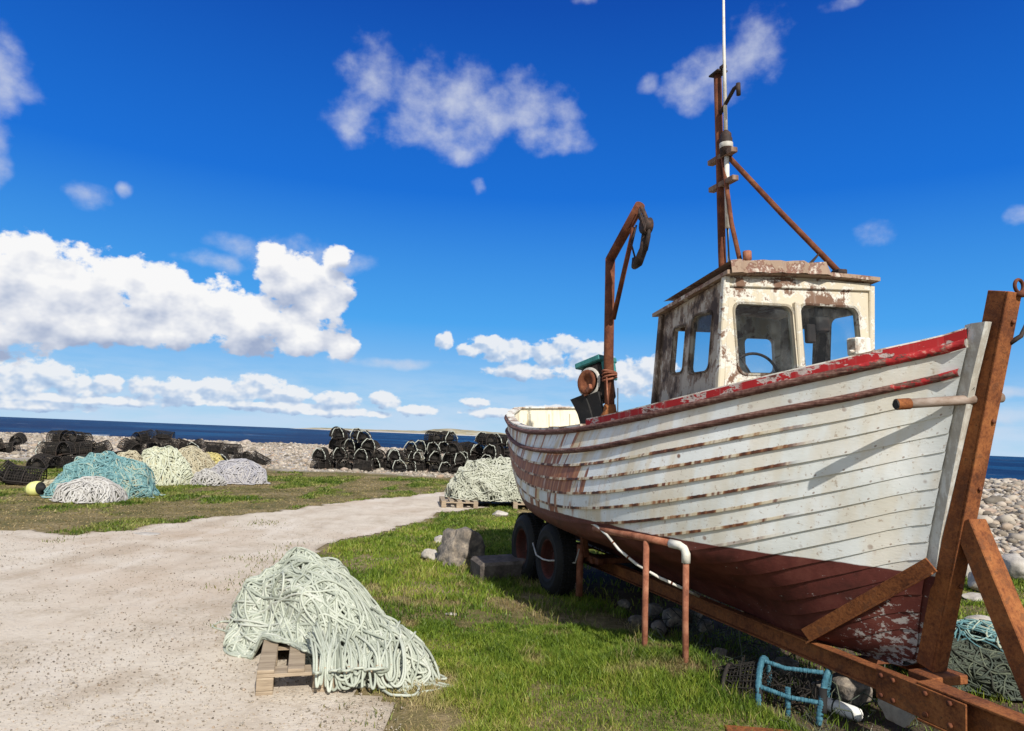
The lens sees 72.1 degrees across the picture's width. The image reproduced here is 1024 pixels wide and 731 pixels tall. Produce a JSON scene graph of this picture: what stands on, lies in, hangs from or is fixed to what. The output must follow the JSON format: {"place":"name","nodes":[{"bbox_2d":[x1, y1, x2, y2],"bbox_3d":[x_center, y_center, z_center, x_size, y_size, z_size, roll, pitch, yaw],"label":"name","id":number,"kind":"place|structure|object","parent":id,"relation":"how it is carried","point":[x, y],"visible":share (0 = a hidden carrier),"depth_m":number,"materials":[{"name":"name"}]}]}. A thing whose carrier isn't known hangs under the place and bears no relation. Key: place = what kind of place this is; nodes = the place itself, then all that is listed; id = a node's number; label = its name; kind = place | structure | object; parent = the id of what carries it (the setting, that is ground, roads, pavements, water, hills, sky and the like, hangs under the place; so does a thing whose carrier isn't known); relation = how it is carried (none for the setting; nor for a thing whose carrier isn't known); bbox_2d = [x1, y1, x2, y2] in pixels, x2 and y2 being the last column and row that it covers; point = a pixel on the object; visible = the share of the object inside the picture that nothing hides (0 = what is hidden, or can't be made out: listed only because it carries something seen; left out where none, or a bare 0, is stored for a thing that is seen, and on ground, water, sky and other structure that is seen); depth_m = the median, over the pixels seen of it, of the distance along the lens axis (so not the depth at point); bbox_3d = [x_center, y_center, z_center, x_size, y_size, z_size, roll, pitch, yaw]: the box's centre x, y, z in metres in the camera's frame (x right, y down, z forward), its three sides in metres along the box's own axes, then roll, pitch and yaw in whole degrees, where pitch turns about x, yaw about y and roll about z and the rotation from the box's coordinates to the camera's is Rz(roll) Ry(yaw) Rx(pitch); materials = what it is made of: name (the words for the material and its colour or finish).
{"place":"outdoors","nodes":[
{"label":"outdoors","id":0,"kind":"place"},
{"bbox_2d":[0,492,510,730],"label":"gravel track","id":1,"kind":"structure","parent":0,"point":[35,622],"depth_m":5.56,"materials":[{"name":"beige gravel"}]},
{"bbox_2d":[42,516,405,730],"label":"grass tufts","id":2,"kind":"object","parent":1,"relation":"on","point":[241,588],"visible":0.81,"depth_m":7.07,"materials":[{"name":"green plant"}]},
{"bbox_2d":[255,639,391,695],"bbox_3d":[-1.300,1.966,4.857,0.800,0.144,1.200,4,-6,-16],"label":"pallet","id":3,"kind":"object","parent":1,"relation":"on","point":[269,670],"visible":0.32,"depth_m":4.29,"materials":[{"name":"grey wood"}]},
{"bbox_2d":[211,547,452,696],"bbox_3d":[-1.351,1.723,5.073,2.139,0.693,1.248,-8,-12,60],"label":"rope heap","id":4,"kind":"object","parent":3,"relation":"on","point":[313,606],"visible":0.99,"depth_m":4.77,"materials":[{"name":"white fabric"}]},
{"bbox_2d":[439,496,477,507],"bbox_3d":[-1.223,3.093,15.923,0.800,0.144,1.200,3,-6,-8],"label":"pallet","id":5,"kind":"object","parent":1,"relation":"on","point":[443,501],"visible":0.85,"depth_m":15.38,"materials":[{"name":"grey wood"}]},
{"bbox_2d":[444,456,522,501],"bbox_3d":[-0.428,2.628,16.515,2.272,0.993,1.817,3,-6,-9],"label":"rope heap","id":6,"kind":"object","parent":5,"relation":"on","point":[486,479],"visible":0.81,"depth_m":15.90,"materials":[{"name":"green fabric"}]},
{"bbox_2d":[345,428,505,435],"bbox_3d":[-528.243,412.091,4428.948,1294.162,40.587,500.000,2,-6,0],"label":"shore","id":7,"kind":"structure","parent":0,"point":[465,432],"depth_m":4329.72,"materials":[{"name":"beige sand"}]},
{"bbox_2d":[0,434,1023,730],"bbox_3d":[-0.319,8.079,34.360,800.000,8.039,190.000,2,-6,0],"label":"ground","id":8,"kind":"structure","parent":0,"point":[404,718],"depth_m":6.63,"materials":[{"name":"green plant"}]},
{"bbox_2d":[0,441,20,452],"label":"lobster pot","id":9,"kind":"object","parent":8,"relation":"on","point":[9,447],"visible":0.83,"depth_m":29.67,"materials":[{"name":"black plastic"}]},
{"bbox_2d":[0,460,25,484],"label":"lobster pot","id":10,"kind":"object","parent":8,"relation":"on","point":[7,463],"visible":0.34,"depth_m":16.73,"materials":[{"name":"black"}]},
{"bbox_2d":[9,432,27,445],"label":"lobster pot","id":11,"kind":"object","parent":8,"relation":"on","point":[19,437],"visible":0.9,"depth_m":30.77,"materials":[{"name":"black plastic"}]},
{"bbox_2d":[2,464,47,484],"bbox_3d":[-11.617,2.637,16.814,0.750,0.453,0.530,10,-23,-16],"label":"lobster pot","id":12,"kind":"object","parent":8,"relation":"on","point":[20,477],"visible":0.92,"depth_m":16.66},
{"bbox_2d":[25,481,45,495],"bbox_3d":[-9.825,2.546,14.532,0.385,0.316,0.316,-7,-8,11],"label":"buoy","id":13,"kind":"object","parent":8,"relation":"on","point":[35,488],"visible":0.96,"depth_m":14.43,"materials":[{"name":"yellow plastic"}]},
{"bbox_2d":[26,454,49,469],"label":"lobster pot","id":14,"kind":"object","parent":8,"relation":"on","point":[40,461],"visible":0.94,"depth_m":21.81,"materials":[{"name":"black plastic"}]},
{"bbox_2d":[32,453,62,468],"bbox_3d":[-14.924,3.083,22.577,0.750,0.453,0.530,5,0,23],"label":"lobster pot","id":15,"kind":"object","parent":8,"relation":"on","point":[55,462],"visible":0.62,"depth_m":22.55,"materials":[{"name":"black plastic"}]},
{"bbox_2d":[34,441,66,455],"bbox_3d":[-15.159,2.727,23.125,0.782,0.457,0.575,1,4,8],"label":"lobster pot","id":16,"kind":"object","parent":15,"relation":"on","point":[50,448],"visible":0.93,"depth_m":22.99,"materials":[{"name":"fabric"}]},
{"bbox_2d":[46,430,70,441],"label":"lobster pot","id":17,"kind":"object","parent":8,"relation":"on","point":[57,435],"visible":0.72,"depth_m":24.15,"materials":[{"name":"black plastic"}]},
{"bbox_2d":[57,455,73,466],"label":"lobster pot","id":18,"kind":"object","parent":8,"relation":"on","point":[63,459],"visible":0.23,"depth_m":23.23,"materials":[{"name":"black plastic"}]},
{"bbox_2d":[55,441,77,454],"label":"lobster pot","id":19,"kind":"object","parent":18,"relation":"on","point":[67,450],"visible":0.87,"depth_m":23.25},
{"bbox_2d":[68,440,97,456],"bbox_3d":[-14.503,2.796,23.737,0.750,0.453,0.530,-5,1,-9],"label":"lobster pot","id":20,"kind":"object","parent":18,"relation":"on","point":[83,450],"visible":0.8,"depth_m":23.62,"materials":[{"name":"black plastic"}]},
{"bbox_2d":[62,430,92,446],"bbox_3d":[-14.831,2.485,24.086,0.530,0.453,0.750,41,-3,15],"label":"lobster pot","id":21,"kind":"object","parent":20,"relation":"on","point":[75,436],"visible":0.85,"depth_m":23.90,"materials":[{"name":"black plastic"}]},
{"bbox_2d":[49,476,127,503],"bbox_3d":[-8.338,2.430,13.836,1.373,0.504,0.988,3,-6,-11],"label":"rope heap","id":22,"kind":"object","parent":8,"relation":"on","point":[89,489],"visible":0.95,"depth_m":13.62,"materials":[{"name":"white fabric"}]},
{"bbox_2d":[85,440,112,455],"bbox_3d":[-14.770,2.981,25.081,0.750,0.453,0.530,-19,12,-10],"label":"lobster pot","id":23,"kind":"object","parent":8,"relation":"on","point":[102,447],"visible":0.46,"depth_m":25.01,"materials":[{"name":"black plastic"}]},
{"bbox_2d":[40,451,165,498],"bbox_3d":[-8.655,2.301,14.946,2.238,0.960,1.778,3,-6,-6],"label":"rope heap","id":24,"kind":"object","parent":8,"relation":"on","point":[132,478],"visible":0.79,"depth_m":14.71,"materials":[{"name":"teal fabric"}]},
{"bbox_2d":[117,450,141,460],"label":"rope heap","id":25,"kind":"object","parent":8,"relation":"on","point":[133,454],"visible":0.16,"depth_m":17.97,"materials":[{"name":"beige fabric"}]},
{"bbox_2d":[141,446,193,485],"bbox_3d":[-9.250,2.607,18.476,1.474,1.017,1.432,-2,-7,39],"label":"rope heap","id":26,"kind":"object","parent":8,"relation":"on","point":[170,465],"visible":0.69,"depth_m":18.23,"materials":[{"name":"fabric"}]},
{"bbox_2d":[178,445,215,473],"bbox_3d":[-9.251,2.812,20.335,1.567,0.985,1.386,2,-6,0],"label":"rope heap","id":27,"kind":"object","parent":8,"relation":"on","point":[198,459],"visible":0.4,"depth_m":20.20,"materials":[{"name":"beige fabric"}]},
{"bbox_2d":[189,468,226,485],"bbox_3d":[-8.106,2.956,18.676,1.058,0.454,0.736,3,-6,-11],"label":"rope heap","id":28,"kind":"object","parent":8,"relation":"on","point":[207,476],"visible":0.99,"depth_m":18.47,"materials":[{"name":"white fabric"}]},
{"bbox_2d":[211,458,270,484],"bbox_3d":[-7.666,2.968,19.804,1.719,0.692,1.434,4,-6,-13],"label":"rope heap","id":29,"kind":"object","parent":8,"relation":"on","point":[241,471],"visible":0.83,"depth_m":19.48,"materials":[{"name":"grey fabric"}]},
{"bbox_2d":[240,451,252,459],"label":"lobster pot","id":30,"kind":"object","parent":8,"relation":"on","point":[249,454],"visible":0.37,"depth_m":29.42,"materials":[{"name":"black plastic"}]},
{"bbox_2d":[220,443,242,454],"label":"lobster pot","id":31,"kind":"object","parent":30,"relation":"on","point":[228,449],"visible":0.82,"depth_m":29.72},
{"bbox_2d":[248,451,270,464],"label":"lobster pot","id":32,"kind":"object","parent":8,"relation":"on","point":[256,458],"visible":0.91,"depth_m":29.00,"materials":[{"name":"black plastic"}]},
{"bbox_2d":[0,459,604,554],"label":"grass","id":33,"kind":"structure","parent":8,"relation":"on","point":[175,493],"depth_m":14.93,"materials":[{"name":"green plant"}]},
{"bbox_2d":[310,458,332,468],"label":"lobster pot","id":34,"kind":"object","parent":8,"relation":"on","point":[320,464],"visible":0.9,"depth_m":28.14,"materials":[{"name":"black plastic"}]},
{"bbox_2d":[312,447,328,459],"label":"lobster pot","id":35,"kind":"object","parent":34,"relation":"on","point":[323,453],"visible":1,"depth_m":28.10,"materials":[{"name":"fabric"}]},
{"bbox_2d":[336,458,348,468],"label":"lobster pot","id":36,"kind":"object","parent":8,"relation":"on","point":[341,464],"visible":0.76,"depth_m":28.26,"materials":[{"name":"black plastic"}]},
{"bbox_2d":[333,448,347,458],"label":"lobster pot","id":37,"kind":"object","parent":36,"relation":"on","point":[338,455],"visible":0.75,"depth_m":28.29,"materials":[{"name":"fabric"}]},
{"bbox_2d":[332,439,350,452],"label":"lobster pot","id":38,"kind":"object","parent":37,"relation":"on","point":[339,444],"visible":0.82,"depth_m":28.36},
{"bbox_2d":[331,427,351,440],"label":"lobster pot","id":39,"kind":"object","parent":38,"relation":"on","point":[340,433],"visible":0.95,"depth_m":28.44,"materials":[{"name":"fabric"}]},
{"bbox_2d":[343,460,355,469],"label":"lobster pot","id":40,"kind":"object","parent":8,"relation":"on","point":[349,465],"visible":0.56,"depth_m":28.13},
{"bbox_2d":[344,449,364,461],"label":"lobster pot","id":41,"kind":"object","parent":40,"relation":"on","point":[350,454],"visible":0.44,"depth_m":28.16,"materials":[{"name":"black plastic"}]},
{"bbox_2d":[343,439,363,450],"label":"lobster pot","id":42,"kind":"object","parent":41,"relation":"on","point":[353,445],"visible":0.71,"depth_m":28.22,"materials":[{"name":"fabric"}]},
{"bbox_2d":[353,460,373,471],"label":"lobster pot","id":43,"kind":"object","parent":8,"relation":"on","point":[364,467],"visible":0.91,"depth_m":27.46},
{"bbox_2d":[392,459,406,471],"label":"lobster pot","id":44,"kind":"object","parent":8,"relation":"on","point":[399,466],"visible":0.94,"depth_m":27.71,"materials":[{"name":"fabric"}]},
{"bbox_2d":[388,450,408,461],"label":"lobster pot","id":45,"kind":"object","parent":44,"relation":"on","point":[396,454],"visible":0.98,"depth_m":27.82,"materials":[{"name":"fabric"}]},
{"bbox_2d":[409,461,430,471],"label":"lobster pot","id":46,"kind":"object","parent":8,"relation":"on","point":[420,466],"visible":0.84,"depth_m":28.33,"materials":[{"name":"fabric"}]},
{"bbox_2d":[421,548,437,559],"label":"rock","id":47,"kind":"object","parent":8,"relation":"on","point":[430,553],"visible":0.8,"depth_m":8.88,"materials":[{"name":"stone"}]},
{"bbox_2d":[429,460,447,471],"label":"lobster pot","id":48,"kind":"object","parent":8,"relation":"on","point":[436,466],"visible":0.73,"depth_m":28.13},
{"bbox_2d":[424,451,441,462],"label":"lobster pot","id":49,"kind":"object","parent":48,"relation":"on","point":[432,456],"visible":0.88,"depth_m":28.20,"materials":[{"name":"fabric"}]},
{"bbox_2d":[427,442,441,453],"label":"lobster pot","id":50,"kind":"object","parent":49,"relation":"on","point":[431,447],"visible":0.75,"depth_m":28.17,"materials":[{"name":"fabric"}]},
{"bbox_2d":[424,430,443,443],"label":"lobster pot","id":51,"kind":"object","parent":50,"relation":"on","point":[433,436],"visible":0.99,"depth_m":28.30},
{"bbox_2d":[438,462,452,472],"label":"lobster pot","id":52,"kind":"object","parent":8,"relation":"on","point":[444,469],"visible":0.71,"depth_m":28.02,"materials":[{"name":"fabric"}]},
{"bbox_2d":[442,452,454,463],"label":"lobster pot","id":53,"kind":"object","parent":52,"relation":"on","point":[446,459],"visible":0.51,"depth_m":28.07,"materials":[{"name":"fabric"}]},
{"bbox_2d":[438,441,453,453],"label":"lobster pot","id":54,"kind":"object","parent":53,"relation":"on","point":[444,446],"visible":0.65,"depth_m":28.15,"materials":[{"name":"fabric"}]},
{"bbox_2d":[439,431,457,442],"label":"lobster pot","id":55,"kind":"object","parent":54,"relation":"on","point":[447,437],"visible":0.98,"depth_m":28.21,"materials":[{"name":"fabric"}]},
{"bbox_2d":[448,463,462,472],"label":"lobster pot","id":56,"kind":"object","parent":8,"relation":"on","point":[454,467],"visible":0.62,"depth_m":27.81,"materials":[{"name":"black plastic"}]},
{"bbox_2d":[445,452,466,464],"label":"lobster pot","id":57,"kind":"object","parent":56,"relation":"on","point":[457,458],"visible":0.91,"depth_m":27.91,"materials":[{"name":"fabric"}]},
{"bbox_2d":[446,442,462,454],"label":"lobster pot","id":58,"kind":"object","parent":57,"relation":"on","point":[456,447],"visible":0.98,"depth_m":27.91,"materials":[{"name":"black plastic"}]},
{"bbox_2d":[434,527,484,565],"bbox_3d":[-0.656,2.293,8.828,0.589,0.531,0.385,7,-7,-38],"label":"standing stone","id":59,"kind":"object","parent":8,"relation":"on","point":[458,546],"visible":0.73,"depth_m":8.70,"materials":[{"name":"grey stone"}]},
{"bbox_2d":[470,554,524,579],"bbox_3d":[-0.139,2.356,8.108,0.600,0.260,0.440,2,-3,-20],"label":"stone block","id":60,"kind":"object","parent":8,"relation":"on","point":[487,566],"depth_m":7.94,"materials":[{"name":"grey stone"}]},
{"bbox_2d":[0,432,1023,557],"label":"cobbles","id":61,"kind":"object","parent":8,"relation":"on","point":[990,509],"visible":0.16,"depth_m":26.95,"materials":[{"name":"beige stone"}]},
{"bbox_2d":[378,539,840,730],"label":"grass tufts","id":62,"kind":"object","parent":8,"relation":"on","point":[574,617],"visible":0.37,"depth_m":5.23,"materials":[{"name":"green plant"}]},
{"bbox_2d":[628,615,641,625],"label":"rock","id":63,"kind":"object","parent":8,"relation":"on","point":[638,620],"visible":0.77,"depth_m":6.15,"materials":[{"name":"grey stone"}]},
{"bbox_2d":[592,526,690,662],"bbox_3d":[0.889,1.692,5.130,0.126,0.942,1.000,6,-7,-34],"label":"pipe rail","id":64,"kind":"object","parent":8,"relation":"on","point":[678,545],"visible":0.88,"depth_m":4.94,"materials":[{"name":"brown metal"}]},
{"bbox_2d":[648,603,662,618],"bbox_3d":[1.297,2.267,6.479,0.168,0.142,0.210,-1,-7,33],"label":"rock","id":65,"kind":"object","parent":8,"relation":"on","point":[655,609],"visible":0.72,"depth_m":6.43,"materials":[{"name":"grey stone"}]},
{"bbox_2d":[651,620,666,634],"bbox_3d":[1.246,2.223,5.963,0.136,0.119,0.159,1,-6,14],"label":"rock","id":66,"kind":"object","parent":8,"relation":"on","point":[659,624],"visible":0.86,"depth_m":5.91,"materials":[{"name":"grey stone"}]},
{"bbox_2d":[662,607,681,627],"bbox_3d":[1.446,2.239,6.237,0.217,0.159,0.198,1,-6,8],"label":"rock","id":67,"kind":"object","parent":8,"relation":"on","point":[674,618],"visible":0.77,"depth_m":6.18,"materials":[{"name":"grey stone"}]},
{"bbox_2d":[697,619,713,632],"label":"rock","id":68,"kind":"object","parent":8,"relation":"on","point":[702,627],"visible":0.87,"depth_m":5.97,"materials":[{"name":"grey stone"}]},
{"bbox_2d":[724,725,797,730],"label":"plank","id":69,"kind":"object","parent":8,"relation":"on","point":[738,728],"visible":0.75,"depth_m":3.93,"materials":[{"name":"wood"}]},
{"bbox_2d":[512,278,1023,730],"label":"boat trailer","id":70,"kind":"object","parent":8,"relation":"on","point":[936,700],"visible":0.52,"depth_m":3.81,"materials":[{"name":"metal"}]},
{"bbox_2d":[504,0,991,665],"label":"fishing boat","id":71,"kind":"object","parent":70,"relation":"on","point":[790,492],"visible":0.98,"depth_m":4.61,"materials":[{"name":"paint"}]},
{"bbox_2d":[591,524,699,597],"bbox_3d":[0.740,1.482,5.677,0.412,0.489,1.613,7,-7,-36],"label":"hose","id":72,"kind":"object","parent":71,"relation":"attached to","point":[641,566],"visible":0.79,"depth_m":5.16,"materials":[{"name":"white plastic"}]},
{"bbox_2d":[708,655,831,725],"bbox_3d":[1.525,1.984,4.478,0.934,0.281,0.416,-1,-7,30],"label":"broken creel","id":73,"kind":"object","parent":8,"relation":"on","point":[755,680],"visible":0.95,"depth_m":4.34,"materials":[{"name":"blue metal"}]},
{"bbox_2d":[771,657,799,676],"bbox_3d":[1.954,2.148,5.006,0.196,0.129,0.148,2,-6,0],"label":"rock","id":74,"kind":"object","parent":8,"relation":"on","point":[787,661],"visible":0.52,"depth_m":4.97,"materials":[{"name":"grey stone"}]},
{"bbox_2d":[634,602,955,730],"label":"dead stalks","id":75,"kind":"object","parent":8,"relation":"on","point":[692,629],"visible":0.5,"depth_m":5.46,"materials":[{"name":"brown plant"}]},
{"bbox_2d":[699,644,895,730],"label":"dead stalks","id":76,"kind":"object","parent":8,"relation":"on","point":[805,705],"visible":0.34,"depth_m":4.15,"materials":[{"name":"brown plant"}]},
{"bbox_2d":[827,697,862,721],"bbox_3d":[1.991,2.073,4.241,0.086,0.085,0.234,7,-5,-40],"label":"float","id":77,"kind":"object","parent":8,"relation":"on","point":[855,710],"visible":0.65,"depth_m":4.20,"materials":[{"name":"white plastic"}]},
{"bbox_2d":[831,672,872,706],"bbox_3d":[2.155,2.051,4.452,0.310,0.211,0.226,7,-8,-40],"label":"rock","id":78,"kind":"object","parent":8,"relation":"on","point":[849,689],"visible":0.66,"depth_m":4.37,"materials":[{"name":"grey stone"}]},
{"bbox_2d":[878,699,915,727],"bbox_3d":[2.253,1.981,4.109,0.140,0.213,0.215,5,-6,-23],"label":"rock","id":79,"kind":"object","parent":8,"relation":"on","point":[899,716],"visible":0.52,"depth_m":4.06,"materials":[{"name":"stone"}]},
{"bbox_2d":[904,619,1022,700],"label":"net heap","id":80,"kind":"object","parent":8,"relation":"on","point":[978,657],"visible":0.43,"depth_m":4.80,"materials":[{"name":"fabric"}]},
{"bbox_2d":[962,592,981,600],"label":"rock","id":81,"kind":"object","parent":8,"relation":"on","point":[972,595],"visible":0.46,"depth_m":7.79,"materials":[{"name":"stone"}]},
{"bbox_2d":[967,571,978,590],"bbox_3d":[5.623,2.564,8.337,0.468,0.256,0.394,2,-6,0],"label":"boulder","id":82,"kind":"object","parent":8,"relation":"on","point":[971,583],"visible":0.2,"depth_m":8.28,"materials":[{"name":"stone"}]},
{"bbox_2d":[1002,553,1023,579],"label":"boulder","id":83,"kind":"object","parent":8,"relation":"on","point":[1014,563],"visible":0.63,"depth_m":9.02,"materials":[{"name":"stone"}]},
{"bbox_2d":[0,417,1023,479],"bbox_3d":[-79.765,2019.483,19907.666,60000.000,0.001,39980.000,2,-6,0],"label":"sea","id":84,"kind":"structure","parent":0,"point":[1000,467],"depth_m":413.33,"materials":[{"name":"liquid"}]},
{"bbox_2d":[0,0,1023,456],"label":"sky","id":85,"kind":"structure","parent":0,"point":[350,214],"materials":[{"name":"blue"}]},
{"bbox_2d":[362,614,1023,730],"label":"grass","id":86,"kind":"structure","parent":0,"point":[590,654],"depth_m":4.53,"materials":[{"name":"green plant"}]},
{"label":"lobster pot","id":87,"kind":"object","parent":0,"visible":0},
{"bbox_2d":[117,438,141,453],"bbox_3d":[-14.987,3.172,27.615,0.750,0.453,0.530,18,-10,25],"label":"lobster pot","id":88,"kind":"object","parent":87,"relation":"on","point":[129,446],"visible":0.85,"depth_m":27.50,"materials":[{"name":"black plastic"}]},
{"bbox_2d":[125,440,146,450],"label":"lobster pot","id":89,"kind":"object","parent":87,"relation":"on","point":[143,446],"visible":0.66,"depth_m":27.73,"materials":[{"name":"black plastic"}]},
{"bbox_2d":[130,429,155,444],"bbox_3d":[-14.644,2.812,27.954,0.530,0.453,0.750,20,9,15],"label":"lobster pot","id":90,"kind":"object","parent":89,"relation":"on","point":[140,437],"visible":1,"depth_m":27.81,"materials":[{"name":"black plastic"}]},
{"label":"lobster pot","id":91,"kind":"object","parent":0,"visible":0},
{"bbox_2d":[159,439,178,449],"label":"lobster pot","id":92,"kind":"object","parent":91,"relation":"on","point":[173,444],"visible":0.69,"depth_m":29.37,"materials":[{"name":"black plastic"}]},
{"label":"lobster pot","id":93,"kind":"object","parent":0,"visible":0},
{"bbox_2d":[203,441,223,453],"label":"lobster pot","id":94,"kind":"object","parent":93,"relation":"on","point":[215,447],"visible":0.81,"depth_m":29.88,"materials":[{"name":"black plastic"}]},
{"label":"lobster pot","id":95,"kind":"object","parent":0,"visible":0},
{"bbox_2d":[153,429,174,443],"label":"lobster pot","id":96,"kind":"object","parent":95,"relation":"on","point":[165,435],"visible":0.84,"depth_m":29.98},
{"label":"lobster pot","id":97,"kind":"object","parent":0,"visible":0},
{"bbox_2d":[353,449,371,460],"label":"lobster pot","id":98,"kind":"object","parent":97,"relation":"on","point":[360,454],"visible":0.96,"depth_m":27.77,"materials":[{"name":"fabric"}]},
{"bbox_2d":[359,438,374,450],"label":"lobster pot","id":99,"kind":"object","parent":98,"relation":"on","point":[367,445],"visible":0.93,"depth_m":27.79,"materials":[{"name":"fabric"}]},
{"bbox_2d":[356,430,371,442],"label":"lobster pot","id":100,"kind":"object","parent":99,"relation":"on","point":[364,436],"visible":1,"depth_m":27.79,"materials":[{"name":"fabric"}]},
{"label":"lobster pot","id":101,"kind":"object","parent":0,"visible":0},
{"bbox_2d":[481,454,498,459],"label":"lobster pot","id":102,"kind":"object","parent":101,"relation":"on","point":[485,456],"visible":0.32,"depth_m":27.71,"materials":[{"name":"fabric"}]},
{"bbox_2d":[482,445,500,457],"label":"lobster pot","id":103,"kind":"object","parent":102,"relation":"on","point":[494,450],"visible":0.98,"depth_m":27.76,"materials":[{"name":"fabric"}]},
{"bbox_2d":[478,433,497,444],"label":"lobster pot","id":104,"kind":"object","parent":103,"relation":"on","point":[488,439],"visible":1,"depth_m":27.86,"materials":[{"name":"black plastic"}]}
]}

